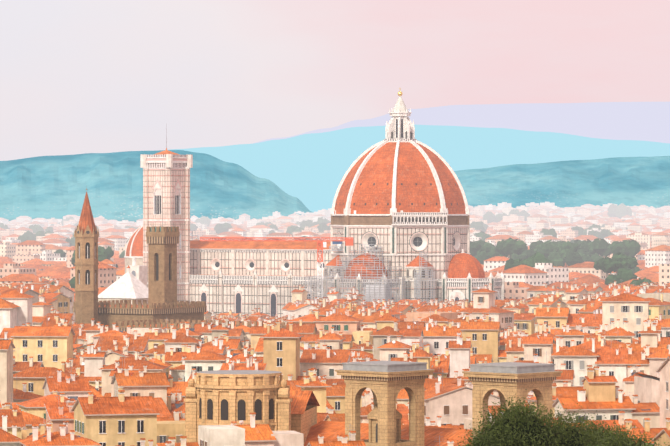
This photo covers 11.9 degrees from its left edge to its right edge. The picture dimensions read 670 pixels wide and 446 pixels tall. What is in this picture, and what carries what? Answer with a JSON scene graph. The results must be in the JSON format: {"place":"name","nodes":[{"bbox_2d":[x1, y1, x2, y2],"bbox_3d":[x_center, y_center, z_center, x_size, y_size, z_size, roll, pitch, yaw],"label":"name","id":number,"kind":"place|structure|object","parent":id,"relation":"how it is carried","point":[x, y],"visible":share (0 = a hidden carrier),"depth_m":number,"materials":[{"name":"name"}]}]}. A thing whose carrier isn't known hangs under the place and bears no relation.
{"place":"outdoors","nodes":[
{"label":"outdoors","id":0,"kind":"place"},
{"bbox_2d":[0,283,669,445],"bbox_3d":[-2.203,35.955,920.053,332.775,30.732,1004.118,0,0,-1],"label":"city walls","id":1,"kind":"structure","parent":0,"point":[645,390],"depth_m":692.51,"materials":[{"name":"beige paint"}]},
{"bbox_2d":[0,276,669,445],"bbox_3d":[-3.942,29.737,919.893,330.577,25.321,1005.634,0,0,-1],"label":"city roofs","id":2,"kind":"structure","parent":1,"relation":"on","point":[106,403],"depth_m":730.24,"materials":[{"name":"orange tile"}]},
{"bbox_2d":[0,277,669,445],"bbox_3d":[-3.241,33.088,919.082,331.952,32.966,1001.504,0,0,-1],"label":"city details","id":3,"kind":"object","parent":1,"relation":"on","point":[591,374],"visible":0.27,"depth_m":753.93,"materials":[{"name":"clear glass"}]},
{"bbox_2d":[0,150,669,221],"bbox_3d":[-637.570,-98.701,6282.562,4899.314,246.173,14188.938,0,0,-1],"label":"terrain ground","id":4,"kind":"structure","parent":0,"point":[49,187],"depth_m":9292.64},
{"bbox_2d":[98,225,147,304],"bbox_3d":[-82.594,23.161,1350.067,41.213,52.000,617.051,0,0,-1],"label":"roof and dome","id":5,"kind":"structure","parent":4,"relation":"on","point":[130,284],"depth_m":1050.98,"materials":[{"name":"tile"}]},
{"bbox_2d":[140,123,192,301],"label":"campanile","id":6,"kind":"structure","parent":4,"relation":"on","point":[166,183],"depth_m":1370.07,"materials":[{"name":"stone"}]},
{"bbox_2d":[72,188,288,332],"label":"bargello and badia","id":7,"kind":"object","parent":4,"relation":"on","point":[162,241],"visible":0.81,"depth_m":997.86,"materials":[{"name":"stone"}]},
{"bbox_2d":[200,237,352,298],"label":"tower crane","id":8,"kind":"object","parent":4,"relation":"on","point":[348,242],"visible":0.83,"depth_m":1315.51,"materials":[{"name":"metal"}]},
{"bbox_2d":[0,203,654,287],"bbox_3d":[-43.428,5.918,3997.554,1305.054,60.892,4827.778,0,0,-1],"label":"trees","id":9,"kind":"object","parent":4,"relation":"on","point":[622,263],"visible":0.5,"depth_m":2372.40,"materials":[{"name":"green plant"}]},
{"bbox_2d":[0,202,669,298],"bbox_3d":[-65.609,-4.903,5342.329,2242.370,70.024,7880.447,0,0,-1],"label":"buildings","id":10,"kind":"structure","parent":4,"relation":"on","point":[19,254],"depth_m":3895.98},
{"bbox_2d":[0,204,669,300],"bbox_3d":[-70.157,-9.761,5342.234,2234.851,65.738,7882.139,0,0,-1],"label":"city roofs","id":11,"kind":"structure","parent":10,"relation":"on","point":[60,270],"depth_m":3291.19,"materials":[{"name":"orange tile"}]},
{"bbox_2d":[189,91,503,317],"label":"cathedral","id":12,"kind":"structure","parent":4,"relation":"on","point":[400,199],"depth_m":1332.47,"materials":[{"name":"stone"}]},
{"bbox_2d":[190,231,433,303],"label":"scaffolding","id":13,"kind":"object","parent":12,"relation":"attached to","point":[381,291],"visible":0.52,"depth_m":1311.75,"materials":[{"name":"silver metal"}]},
{"bbox_2d":[182,361,562,445],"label":"stone arched structures","id":14,"kind":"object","parent":4,"relation":"on","point":[220,397],"depth_m":505.90,"materials":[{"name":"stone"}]},
{"bbox_2d":[457,389,669,445],"bbox_3d":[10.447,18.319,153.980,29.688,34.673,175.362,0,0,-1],"label":"tree","id":15,"kind":"object","parent":4,"relation":"on","point":[528,428],"depth_m":221.24,"materials":[{"name":"green plant"}]},
{"bbox_2d":[0,0,669,160],"label":"sky","id":16,"kind":"structure","parent":0,"point":[77,76],"materials":[{"name":"pink"}]},
{"bbox_2d":[170,125,669,211],"bbox_3d":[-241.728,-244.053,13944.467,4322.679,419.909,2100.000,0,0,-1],"label":"hill","id":17,"kind":"structure","parent":0,"point":[309,170],"depth_m":14331.47,"materials":[{"name":"blue"}]},
{"bbox_2d":[252,102,669,143],"bbox_3d":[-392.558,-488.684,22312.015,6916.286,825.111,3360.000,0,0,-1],"label":"hill","id":18,"kind":"structure","parent":0,"point":[645,121],"depth_m":23342.38,"materials":[{"name":"purple"}]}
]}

